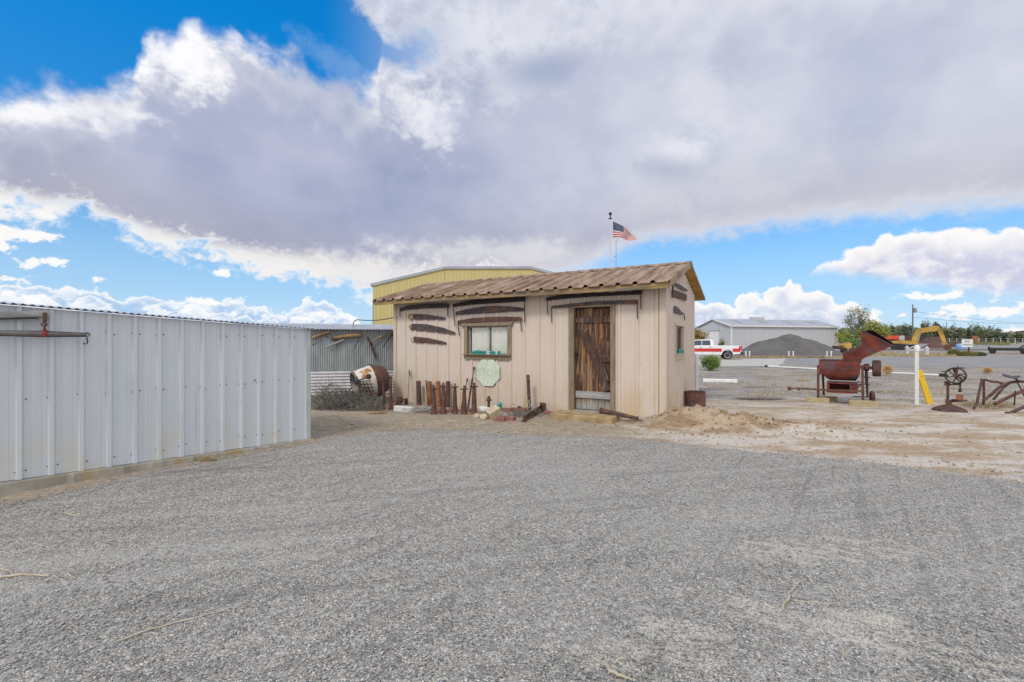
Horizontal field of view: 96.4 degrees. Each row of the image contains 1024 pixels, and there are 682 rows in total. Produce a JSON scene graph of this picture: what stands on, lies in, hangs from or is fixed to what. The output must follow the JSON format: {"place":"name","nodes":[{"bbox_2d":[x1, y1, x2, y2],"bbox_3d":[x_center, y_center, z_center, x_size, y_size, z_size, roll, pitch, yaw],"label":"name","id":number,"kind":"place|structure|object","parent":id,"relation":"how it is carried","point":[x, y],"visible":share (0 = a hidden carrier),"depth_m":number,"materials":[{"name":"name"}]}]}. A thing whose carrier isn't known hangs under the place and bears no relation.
{"place":"outdoors","nodes":[
{"label":"outdoors","id":0,"kind":"place"},
{"bbox_2d":[393,396,404,404],"bbox_3d":[-3.145,1.633,12.682,0.345,0.231,0.208,0,0,0],"label":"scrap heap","id":1,"kind":"object","parent":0,"point":[399,400],"visible":0.93,"depth_m":12.64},
{"bbox_2d":[0,425,1023,681],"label":"gravel lot","id":2,"kind":"structure","parent":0,"point":[884,592],"depth_m":3.31,"materials":[{"name":"gravel"}]},
{"bbox_2d":[0,573,49,577],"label":"twig","id":3,"kind":"object","parent":2,"relation":"on","point":[12,575],"visible":1,"depth_m":3.08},
{"bbox_2d":[116,610,224,642],"bbox_3d":[-1.892,1.575,2.558,0.485,0.012,0.037,0,0,-36],"label":"twig","id":4,"kind":"object","parent":2,"relation":"on","point":[125,638],"visible":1,"depth_m":2.53,"materials":[{"name":"wood"}]},
{"bbox_2d":[603,661,631,680],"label":"twig","id":5,"kind":"object","parent":2,"relation":"on","point":[606,665],"visible":1,"depth_m":2.17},
{"bbox_2d":[781,585,795,609],"bbox_3d":[1.705,1.571,2.824,0.027,0.020,0.344,0,0,41],"label":"twig","id":6,"kind":"object","parent":2,"relation":"on","point":[784,602],"visible":1,"depth_m":2.77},
{"bbox_2d":[0,342,1023,506],"bbox_3d":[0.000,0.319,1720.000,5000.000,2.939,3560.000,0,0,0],"label":"ground","id":7,"kind":"structure","parent":0,"point":[722,397],"depth_m":8.73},
{"bbox_2d":[0,302,313,495],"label":"white shed","id":8,"kind":"structure","parent":7,"relation":"on","point":[118,394],"depth_m":5.69,"materials":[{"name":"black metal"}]},
{"bbox_2d":[0,311,49,319],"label":"timber bracket","id":9,"kind":"object","parent":8,"relation":"attached to","point":[4,315],"visible":1,"depth_m":4.82,"materials":[{"name":"grey wood"}]},
{"bbox_2d":[0,312,89,344],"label":"singletree","id":10,"kind":"object","parent":9,"relation":"hanging from","point":[44,332],"visible":1,"depth_m":4.93,"materials":[{"name":"black metal"}]},
{"bbox_2d":[196,453,216,461],"bbox_3d":[-4.092,1.541,6.155,0.344,0.130,0.194,0,0,0],"label":"straw tuft","id":11,"kind":"object","parent":7,"relation":"on","point":[207,458],"visible":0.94,"depth_m":6.12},
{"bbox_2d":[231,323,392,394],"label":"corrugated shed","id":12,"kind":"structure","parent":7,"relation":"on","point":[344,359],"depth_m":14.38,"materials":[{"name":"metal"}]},
{"bbox_2d":[312,330,329,345],"bbox_3d":[-5.876,-0.136,14.081,0.542,0.488,0.090,0,0,-16],"label":"timber evener","id":13,"kind":"object","parent":12,"relation":"hanging from","point":[321,334],"visible":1,"depth_m":14.05,"materials":[{"name":"brown wood"}]},
{"bbox_2d":[326,333,360,348],"bbox_3d":[-5.241,-0.039,14.261,1.024,0.493,0.116,0,0,-16],"label":"wagon neckyoke","id":14,"kind":"object","parent":12,"relation":"hanging from","point":[334,338],"visible":1,"depth_m":14.22,"materials":[{"name":"brown wood"}]},
{"bbox_2d":[366,334,385,358],"bbox_3d":[-4.302,0.139,14.528,0.613,0.812,0.061,0,0,-16],"label":"scythe handle","id":15,"kind":"object","parent":12,"relation":"attached to","point":[371,345],"visible":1,"depth_m":14.48,"materials":[{"name":"brown wood"}]},
{"bbox_2d":[311,374,396,411],"bbox_3d":[-4.375,1.307,12.234,3.103,0.884,2.721,0,0,0],"label":"brush pile","id":16,"kind":"object","parent":7,"relation":"on","point":[330,401],"visible":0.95,"depth_m":11.71,"materials":[{"name":"plant"}]},
{"bbox_2d":[350,364,389,398],"bbox_3d":[-4.042,1.121,12.911,1.160,0.988,1.243,0,0,0],"label":"concrete mixer","id":17,"kind":"object","parent":7,"relation":"on","point":[369,376],"visible":0.84,"depth_m":12.68,"materials":[{"name":"paint"}]},
{"bbox_2d":[381,377,391,408],"bbox_3d":[-3.226,1.324,11.781,0.267,0.860,0.101,0,0,0],"label":"iron stand","id":18,"kind":"object","parent":7,"relation":"on","point":[383,398],"visible":0.86,"depth_m":11.76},
{"bbox_2d":[383,378,392,409],"bbox_3d":[-3.154,1.335,11.690,0.245,0.841,0.140,0,0,-26],"label":"jack post","id":19,"kind":"object","parent":7,"relation":"on","point":[390,399],"visible":0.88,"depth_m":11.68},
{"bbox_2d":[394,405,415,411],"bbox_3d":[-2.688,1.676,11.443,0.527,0.160,0.172,0,0,7],"label":"stone block","id":20,"kind":"object","parent":7,"relation":"on","point":[399,408],"depth_m":11.38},
{"bbox_2d":[406,402,430,412],"bbox_3d":[-2.248,1.578,11.112,0.770,0.356,0.606,0,0,0],"label":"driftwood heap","id":21,"kind":"object","parent":7,"relation":"on","point":[426,409],"visible":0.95,"depth_m":11.09,"materials":[{"name":"grey wood"}]},
{"bbox_2d":[416,381,421,404],"bbox_3d":[-2.614,1.441,12.842,0.154,0.699,0.141,0,0,0],"label":"iron pipe","id":22,"kind":"object","parent":7,"relation":"on","point":[418,392],"visible":0.87,"depth_m":12.78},
{"bbox_2d":[427,381,431,405],"bbox_3d":[-2.301,1.452,12.732,0.132,0.715,0.132,0,0,0],"label":"iron pipe","id":23,"kind":"object","parent":7,"relation":"on","point":[429,390],"visible":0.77,"depth_m":12.68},
{"bbox_2d":[430,385,437,414],"bbox_3d":[-1.837,1.366,10.756,0.172,0.704,0.174,0,0,-35],"label":"jack post","id":24,"kind":"object","parent":7,"relation":"on","point":[433,408],"visible":0.94,"depth_m":10.71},
{"bbox_2d":[436,381,440,406],"bbox_3d":[-2.014,1.445,12.554,0.152,0.736,0.130,0,0,0],"label":"iron pipe","id":25,"kind":"object","parent":7,"relation":"on","point":[438,397],"visible":0.84,"depth_m":12.50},
{"bbox_2d":[439,382,447,414],"bbox_3d":[-1.609,1.329,10.738,0.172,0.756,0.174,0,0,-35],"label":"jack post","id":26,"kind":"object","parent":7,"relation":"on","point":[443,402],"visible":0.97,"depth_m":10.70,"materials":[{"name":"metal"}]},
{"bbox_2d":[446,381,449,406],"bbox_3d":[-1.744,1.431,12.402,0.137,0.733,0.129,0,0,0],"label":"iron pipe","id":27,"kind":"object","parent":7,"relation":"on","point":[448,394],"visible":0.76,"depth_m":12.35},
{"bbox_2d":[451,383,458,413],"bbox_3d":[-1.330,1.328,10.658,0.153,0.734,0.156,0,0,45],"label":"jack post","id":28,"kind":"object","parent":7,"relation":"on","point":[454,410],"visible":0.98,"depth_m":10.62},
{"bbox_2d":[370,266,553,324],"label":"yellow building","id":29,"kind":"structure","parent":7,"relation":"on","point":[409,281],"depth_m":36.00,"materials":[{"name":"metal"}]},
{"bbox_2d":[460,385,467,414],"bbox_3d":[-1.113,1.360,10.670,0.173,0.690,0.170,0,0,35],"label":"jack post","id":30,"kind":"object","parent":7,"relation":"on","point":[464,406],"visible":0.97,"depth_m":10.63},
{"bbox_2d":[467,367,474,408],"bbox_3d":[-1.068,1.201,11.905,0.060,1.103,0.324,0,0,35],"label":"auger bit","id":31,"kind":"object","parent":7,"relation":"on","point":[470,391],"visible":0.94,"depth_m":11.89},
{"bbox_2d":[470,383,477,414],"bbox_3d":[-0.882,1.324,10.637,0.181,0.752,0.178,0,0,35],"label":"jack post","id":32,"kind":"object","parent":7,"relation":"on","point":[474,407],"visible":0.94,"depth_m":10.59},
{"bbox_2d":[311,407,650,434],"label":"straw litter","id":33,"kind":"object","parent":7,"relation":"on","point":[473,423],"visible":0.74,"depth_m":8.92,"materials":[{"name":"plant"}]},
{"bbox_2d":[485,405,501,418],"bbox_3d":[-0.403,1.502,9.790,0.333,0.300,0.249,0,0,-29],"label":"sandstone block","id":34,"kind":"object","parent":7,"relation":"on","point":[491,412],"depth_m":9.72,"materials":[{"name":"beige stone"}]},
{"bbox_2d":[493,416,506,420],"bbox_3d":[-0.248,1.577,9.404,0.250,0.079,0.114,0,0,25],"label":"brick","id":35,"kind":"object","parent":7,"relation":"on","point":[498,418],"visible":1,"depth_m":9.36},
{"bbox_2d":[501,402,544,417],"bbox_3d":[0.192,1.502,10.163,1.103,0.290,0.876,0,0,0],"label":"wire tangle","id":36,"kind":"object","parent":7,"relation":"on","point":[518,413],"visible":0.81,"depth_m":10.09,"materials":[{"name":"metal"}]},
{"bbox_2d":[526,374,532,411],"bbox_3d":[0.414,1.221,10.865,0.130,0.894,0.207,0,0,-27],"label":"iron lever","id":37,"kind":"object","parent":7,"relation":"on","point":[528,391],"visible":0.8,"depth_m":10.86,"materials":[{"name":"brown metal"}]},
{"bbox_2d":[521,402,545,421],"bbox_3d":[0.516,1.555,10.089,0.186,0.240,1.695,0,0,17],"label":"angle iron","id":38,"kind":"object","parent":7,"relation":"on","point":[529,415],"visible":0.89,"depth_m":10.26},
{"bbox_2d":[373,261,704,415],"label":"wooden shed","id":39,"kind":"structure","parent":7,"relation":"on","point":[621,358],"depth_m":11.03,"materials":[{"name":"brown wood"}]},
{"bbox_2d":[399,303,448,315],"bbox_3d":[-2.514,-0.893,12.958,1.836,0.380,0.032,0,0,31],"label":"crosscut saw","id":40,"kind":"object","parent":39,"relation":"attached to","point":[427,306],"visible":1,"depth_m":12.94,"materials":[{"name":"metal"}]},
{"bbox_2d":[408,314,444,319],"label":"hand saw","id":41,"kind":"object","parent":39,"relation":"attached to","point":[422,316],"visible":1,"depth_m":12.95,"materials":[{"name":"metal"}]},
{"bbox_2d":[411,336,446,343],"bbox_3d":[-2.356,-0.049,12.872,1.302,0.223,0.020,0,0,31],"label":"hand saw","id":42,"kind":"object","parent":39,"relation":"attached to","point":[422,340],"visible":1,"depth_m":12.91,"materials":[{"name":"black metal"}]},
{"bbox_2d":[409,324,454,333],"bbox_3d":[-2.261,-0.370,12.814,1.682,0.322,0.044,0,0,31],"label":"hand saw","id":43,"kind":"object","parent":39,"relation":"attached to","point":[424,327],"visible":1,"depth_m":12.85,"materials":[{"name":"metal"}]},
{"bbox_2d":[461,322,512,359],"bbox_3d":[-0.658,-0.023,11.901,1.600,0.944,0.241,0,0,31],"label":"window","id":44,"kind":"structure","parent":39,"relation":"in","point":[501,336],"depth_m":11.92,"materials":[{"name":"white wood"}]},
{"bbox_2d":[476,359,499,385],"bbox_3d":[-0.629,0.779,11.835,0.719,0.719,0.016,0,0,31],"label":"octagonal sign","id":45,"kind":"object","parent":39,"relation":"attached to","point":[487,372],"visible":1,"depth_m":11.83,"materials":[{"name":"white metal"}]},
{"bbox_2d":[452,296,525,324],"bbox_3d":[-0.644,-0.771,11.819,2.268,0.707,0.033,0,0,31],"label":"crosscut saw","id":46,"kind":"object","parent":39,"relation":"attached to","point":[497,300],"visible":1,"depth_m":11.76,"materials":[{"name":"black metal"}]},
{"bbox_2d":[455,306,523,314],"bbox_3d":[-0.620,-0.830,11.843,2.128,0.211,0.006,0,0,31],"label":"crosscut saw","id":47,"kind":"object","parent":39,"relation":"attached to","point":[487,309],"visible":1,"depth_m":11.82,"materials":[{"name":"metal"}]},
{"bbox_2d":[457,316,521,335],"bbox_3d":[-0.620,-0.417,11.810,1.999,0.492,0.033,0,0,31],"label":"crosscut saw","id":48,"kind":"object","parent":39,"relation":"attached to","point":[489,319],"visible":1,"depth_m":11.80,"materials":[{"name":"metal"}]},
{"bbox_2d":[575,308,609,409],"bbox_3d":[1.851,0.386,10.454,0.854,2.333,0.100,0,0,31],"label":"door","id":49,"kind":"structure","parent":39,"relation":"in","point":[595,338],"depth_m":10.46,"materials":[{"name":"brown wood"}]},
{"bbox_2d":[546,290,641,313],"bbox_3d":[1.791,-0.907,10.363,2.300,0.489,0.033,0,0,31],"label":"crosscut saw","id":50,"kind":"object","parent":39,"relation":"attached to","point":[616,293],"visible":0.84,"depth_m":10.33,"materials":[{"name":"black metal"}]},
{"bbox_2d":[551,299,637,321],"bbox_3d":[1.814,-0.700,10.332,2.067,0.465,0.033,0,0,31],"label":"crosscut saw","id":51,"kind":"object","parent":39,"relation":"attached to","point":[629,301],"visible":1,"depth_m":10.28,"materials":[{"name":"metal"}]},
{"bbox_2d":[673,290,686,300],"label":"crosscut saw","id":52,"kind":"object","parent":39,"relation":"attached to","point":[680,295],"visible":0.95,"depth_m":10.75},
{"bbox_2d":[672,282,687,297],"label":"crosscut saw","id":53,"kind":"object","parent":39,"relation":"attached to","point":[679,286],"visible":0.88,"depth_m":10.46,"materials":[{"name":"metal"}]},
{"bbox_2d":[675,322,687,359],"bbox_3d":[3.961,-0.019,10.817,0.200,0.850,1.064,0,0,31],"label":"window","id":54,"kind":"structure","parent":39,"relation":"in","point":[679,327],"depth_m":10.98,"materials":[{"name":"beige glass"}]},
{"bbox_2d":[549,410,619,423],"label":"step","id":55,"kind":"structure","parent":7,"relation":"on","point":[581,416],"depth_m":9.29,"materials":[{"name":"wood"}]},
{"bbox_2d":[609,212,611,267],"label":"flagpole","id":56,"kind":"object","parent":7,"relation":"on","point":[610,214],"visible":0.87,"depth_m":41.94,"materials":[{"name":"white metal"}]},
{"bbox_2d":[613,222,635,239],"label":"national flag","id":57,"kind":"object","parent":56,"relation":"attached to","point":[619,230],"visible":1,"depth_m":41.90,"materials":[{"name":"fabric"}]},
{"bbox_2d":[599,407,641,420],"bbox_3d":[2.197,1.451,9.235,0.926,0.183,0.142,0,0,40],"label":"rusty pipe","id":58,"kind":"object","parent":7,"relation":"on","point":[611,412],"visible":0.95,"depth_m":9.23,"materials":[{"name":"metal"}]},
{"bbox_2d":[312,385,1023,478],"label":"loose clods","id":59,"kind":"object","parent":7,"relation":"on","point":[905,455],"visible":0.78,"depth_m":7.65,"materials":[{"name":"soil"}]},
{"bbox_2d":[685,390,705,406],"bbox_3d":[4.507,1.437,11.248,0.485,0.452,0.485,0,0,0],"label":"cut drum","id":60,"kind":"object","parent":7,"relation":"on","point":[693,397],"visible":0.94,"depth_m":11.06,"materials":[{"name":"metal"}]},
{"bbox_2d":[695,354,698,390],"bbox_3d":[5.872,0.994,14.600,0.145,1.250,0.100,0,0,0],"label":"white post","id":61,"kind":"object","parent":7,"relation":"on","point":[696,371],"visible":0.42,"depth_m":14.55,"materials":[{"name":"paint"}]},
{"bbox_2d":[695,328,708,339],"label":"autumn tree","id":62,"kind":"object","parent":7,"relation":"on","point":[699,334],"visible":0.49,"depth_m":65.70,"materials":[{"name":"yellow plant"}]},
{"bbox_2d":[699,353,724,370],"bbox_3d":[11.096,1.204,25.504,1.396,1.194,1.095,0,0,0],"label":"green bush","id":63,"kind":"object","parent":7,"relation":"on","point":[711,362],"visible":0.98,"depth_m":25.36,"materials":[{"name":"green plant"}]},
{"bbox_2d":[703,378,736,382],"bbox_3d":[8.279,1.544,18.205,1.238,0.146,0.178,0,0,22],"label":"wheel stop","id":64,"kind":"object","parent":7,"relation":"on","point":[720,380],"visible":0.81,"depth_m":18.13,"materials":[{"name":"white paint"}]},
{"bbox_2d":[580,403,910,442],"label":"mound clods","id":65,"kind":"object","parent":7,"relation":"on","point":[766,423],"visible":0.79,"depth_m":8.48,"materials":[{"name":"soil"}]},
{"bbox_2d":[733,397,782,399],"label":"dark weeds","id":66,"kind":"object","parent":7,"relation":"on","point":[747,398],"visible":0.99,"depth_m":12.81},
{"bbox_2d":[697,317,839,350],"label":"white building","id":67,"kind":"structure","parent":7,"relation":"on","point":[744,333],"depth_m":77.24,"materials":[{"name":"metal"}]},
{"bbox_2d":[708,330,719,344],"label":"roller door","id":68,"kind":"structure","parent":67,"relation":"in","point":[713,334],"depth_m":77.65,"materials":[{"name":"white paint"}]},
{"bbox_2d":[734,334,842,357],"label":"gravel pile","id":69,"kind":"object","parent":7,"relation":"on","point":[786,343],"visible":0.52,"depth_m":48.16,"materials":[{"name":"gravel"}]},
{"bbox_2d":[805,395,837,403],"bbox_3d":[8.310,1.540,12.283,1.033,0.155,0.542,0,0,-42],"label":"timber block","id":70,"kind":"object","parent":7,"relation":"on","point":[823,399],"depth_m":12.06,"materials":[{"name":"brown wood"}]},
{"bbox_2d":[719,351,955,357],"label":"dry verge weeds","id":71,"kind":"object","parent":7,"relation":"on","point":[873,355],"visible":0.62,"depth_m":49.23,"materials":[{"name":"plant"}]},
{"bbox_2d":[787,330,894,400],"bbox_3d":[8.642,0.647,12.081,2.291,1.925,0.907,0,0,36],"label":"hammer mill","id":72,"kind":"object","parent":7,"relation":"on","point":[846,369],"visible":0.99,"depth_m":11.69,"materials":[{"name":"metal"}]},
{"bbox_2d":[832,331,851,344],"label":"young tree","id":73,"kind":"object","parent":7,"relation":"on","point":[846,334],"visible":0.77,"depth_m":72.02,"materials":[{"name":"green plant"}]},
{"bbox_2d":[832,342,852,352],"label":"wheel loader","id":74,"kind":"object","parent":7,"relation":"on","point":[844,347],"visible":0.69,"depth_m":59.41,"materials":[{"name":"metal"}]},
{"bbox_2d":[840,335,860,347],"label":"young tree","id":75,"kind":"object","parent":7,"relation":"on","point":[855,342],"visible":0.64,"depth_m":65.93,"materials":[{"name":"green plant"}]},
{"bbox_2d":[765,365,947,376],"bbox_3d":[18.045,1.540,25.054,0.196,0.196,9.050,0,0,-25],"label":"long pole","id":76,"kind":"object","parent":7,"relation":"on","point":[939,375],"visible":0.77,"depth_m":22.90,"materials":[{"name":"metal"}]},
{"bbox_2d":[842,304,874,344],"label":"ash tree","id":77,"kind":"object","parent":7,"relation":"on","point":[860,322],"visible":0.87,"depth_m":77.95,"materials":[{"name":"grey plant"}]},
{"bbox_2d":[848,399,878,406],"bbox_3d":[8.875,1.538,11.569,0.585,0.150,0.480,0,0,34],"label":"timber block","id":78,"kind":"object","parent":7,"relation":"on","point":[857,402],"depth_m":11.39,"materials":[{"name":"brown wood"}]},
{"bbox_2d":[735,341,1010,357],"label":"olive verge weeds","id":79,"kind":"object","parent":7,"relation":"on","point":[992,343],"visible":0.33,"depth_m":100.47,"materials":[{"name":"green plant"}]},
{"bbox_2d":[855,318,893,338],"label":"young tree","id":80,"kind":"object","parent":7,"relation":"on","point":[876,326],"visible":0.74,"depth_m":69.25,"materials":[{"name":"green plant"}]},
{"bbox_2d":[881,364,893,375],"bbox_3d":[17.776,1.313,21.649,0.572,0.556,0.567,0,0,0],"label":"tumbleweed","id":81,"kind":"object","parent":7,"relation":"on","point":[887,369],"visible":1,"depth_m":21.59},
{"bbox_2d":[885,336,898,343],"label":"cargo trailer","id":82,"kind":"object","parent":7,"relation":"on","point":[892,338],"visible":0.34,"depth_m":118.00,"materials":[{"name":"orange metal"}]},
{"bbox_2d":[897,322,909,335],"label":"juniper tree","id":83,"kind":"object","parent":7,"relation":"on","point":[905,329],"visible":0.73,"depth_m":158.96,"materials":[{"name":"green plant"}]},
{"bbox_2d":[912,304,916,344],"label":"utility pole","id":84,"kind":"object","parent":7,"relation":"on","point":[914,310],"visible":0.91,"depth_m":91.93,"materials":[{"name":"brown wood"}]},
{"bbox_2d":[905,345,928,404],"bbox_3d":[10.313,0.932,11.652,0.469,1.719,0.130,0,0,41],"label":"lamp post","id":85,"kind":"object","parent":7,"relation":"on","point":[915,348],"visible":0.93,"depth_m":11.62,"materials":[{"name":"metal"}]},
{"bbox_2d":[920,320,927,339],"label":"juniper tree","id":86,"kind":"object","parent":7,"relation":"on","point":[925,334],"visible":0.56,"depth_m":153.36,"materials":[{"name":"green plant"}]},
{"bbox_2d":[919,370,932,403],"bbox_3d":[10.664,1.162,11.825,0.386,0.901,0.070,0,0,14],"label":"painted board","id":87,"kind":"object","parent":7,"relation":"on","point":[925,389],"visible":0.84,"depth_m":11.81,"materials":[{"name":"yellow paint"}]},
{"bbox_2d":[838,326,1020,341],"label":"woods","id":88,"kind":"object","parent":7,"relation":"on","point":[847,330],"visible":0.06,"depth_m":190.13,"materials":[{"name":"green plant"}]},
{"bbox_2d":[921,342,943,348],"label":"scrap pile","id":89,"kind":"object","parent":7,"relation":"on","point":[935,345],"visible":0.65,"depth_m":83.09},
{"bbox_2d":[918,337,948,343],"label":"debris heap","id":90,"kind":"object","parent":7,"relation":"on","point":[931,340],"visible":0.64,"depth_m":126.74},
{"bbox_2d":[931,366,967,412],"bbox_3d":[10.141,1.066,10.605,0.613,1.051,0.613,0,0,44],"label":"drill press","id":91,"kind":"object","parent":7,"relation":"on","point":[948,406],"visible":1,"depth_m":10.48,"materials":[{"name":"black metal"}]},
{"bbox_2d":[942,321,956,341],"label":"juniper tree","id":92,"kind":"object","parent":7,"relation":"on","point":[948,333],"visible":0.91,"depth_m":158.42,"materials":[{"name":"green plant"}]},
{"bbox_2d":[946,348,959,355],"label":"sage bush","id":93,"kind":"object","parent":7,"relation":"on","point":[953,351],"visible":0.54,"depth_m":53.41,"materials":[{"name":"green plant"}]},
{"bbox_2d":[953,324,963,340],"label":"juniper tree","id":94,"kind":"object","parent":7,"relation":"on","point":[959,332],"visible":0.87,"depth_m":160.01,"materials":[{"name":"green plant"}]},
{"bbox_2d":[962,339,972,351],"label":"parking sign","id":95,"kind":"object","parent":7,"relation":"on","point":[968,343],"visible":1,"depth_m":52.21,"materials":[{"name":"white metal"}]},
{"bbox_2d":[956,350,978,355],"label":"sage bush","id":96,"kind":"object","parent":7,"relation":"on","point":[967,353],"visible":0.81,"depth_m":52.01,"materials":[{"name":"green plant"}]},
{"bbox_2d":[966,323,979,340],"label":"juniper tree","id":97,"kind":"object","parent":7,"relation":"on","point":[970,333],"visible":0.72,"depth_m":151.69,"materials":[{"name":"green plant"}]},
{"bbox_2d":[977,323,989,341],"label":"juniper tree","id":98,"kind":"object","parent":7,"relation":"on","point":[983,335],"visible":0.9,"depth_m":163.66,"materials":[{"name":"green plant"}]},
{"bbox_2d":[953,397,1020,408],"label":"dry weeds","id":99,"kind":"object","parent":7,"relation":"on","point":[1000,405],"visible":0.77,"depth_m":11.25,"materials":[{"name":"plant"}]},
{"bbox_2d":[981,367,993,373],"bbox_3d":[23.708,1.407,22.804,0.524,0.367,0.511,0,0,0],"label":"tumbleweed","id":100,"kind":"object","parent":7,"relation":"on","point":[987,369],"visible":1,"depth_m":22.77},
{"bbox_2d":[987,330,1000,342],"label":"juniper tree","id":101,"kind":"object","parent":7,"relation":"on","point":[992,334],"visible":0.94,"depth_m":156.06,"materials":[{"name":"green plant"}]},
{"bbox_2d":[972,374,1023,413],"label":"horse plough","id":102,"kind":"object","parent":7,"relation":"on","point":[1002,386],"visible":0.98,"depth_m":10.88,"materials":[{"name":"black metal"}]},
{"bbox_2d":[988,344,1023,353],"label":"flatbed trailer","id":103,"kind":"object","parent":7,"relation":"on","point":[994,350],"visible":1,"depth_m":61.56,"materials":[{"name":"black metal"}]},
{"bbox_2d":[1006,332,1023,342],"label":"juniper tree","id":104,"kind":"object","parent":7,"relation":"on","point":[1017,336],"visible":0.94,"depth_m":151.46,"materials":[{"name":"green plant"}]},
{"bbox_2d":[0,0,1023,334],"label":"sky","id":105,"kind":"structure","parent":0,"point":[250,161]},
{"bbox_2d":[699,358,788,365],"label":"driveway","id":106,"kind":"structure","parent":0,"point":[748,362],"depth_m":35.50,"materials":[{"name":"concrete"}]},
{"bbox_2d":[695,339,742,358],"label":"pickup truck","id":107,"kind":"object","parent":106,"relation":"on","point":[705,346],"visible":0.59,"depth_m":41.90,"materials":[{"name":"white metal"}]},
{"bbox_2d":[703,367,1023,401],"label":"dry grass","id":108,"kind":"structure","parent":0,"point":[772,393],"depth_m":16.36,"materials":[{"name":"plant"}]},
{"bbox_2d":[753,357,1023,366],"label":"road","id":109,"kind":"structure","parent":0,"point":[959,361],"depth_m":37.44,"materials":[{"name":"asphalt"}]},
{"bbox_2d":[854,344,1023,349],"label":"road","id":110,"kind":"structure","parent":0,"point":[980,347],"depth_m":87.74,"materials":[{"name":"asphalt"}]},
{"bbox_2d":[890,324,951,349],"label":"excavator","id":111,"kind":"object","parent":110,"relation":"on","point":[901,344],"visible":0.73,"depth_m":77.42,"materials":[{"name":"yellow metal"}]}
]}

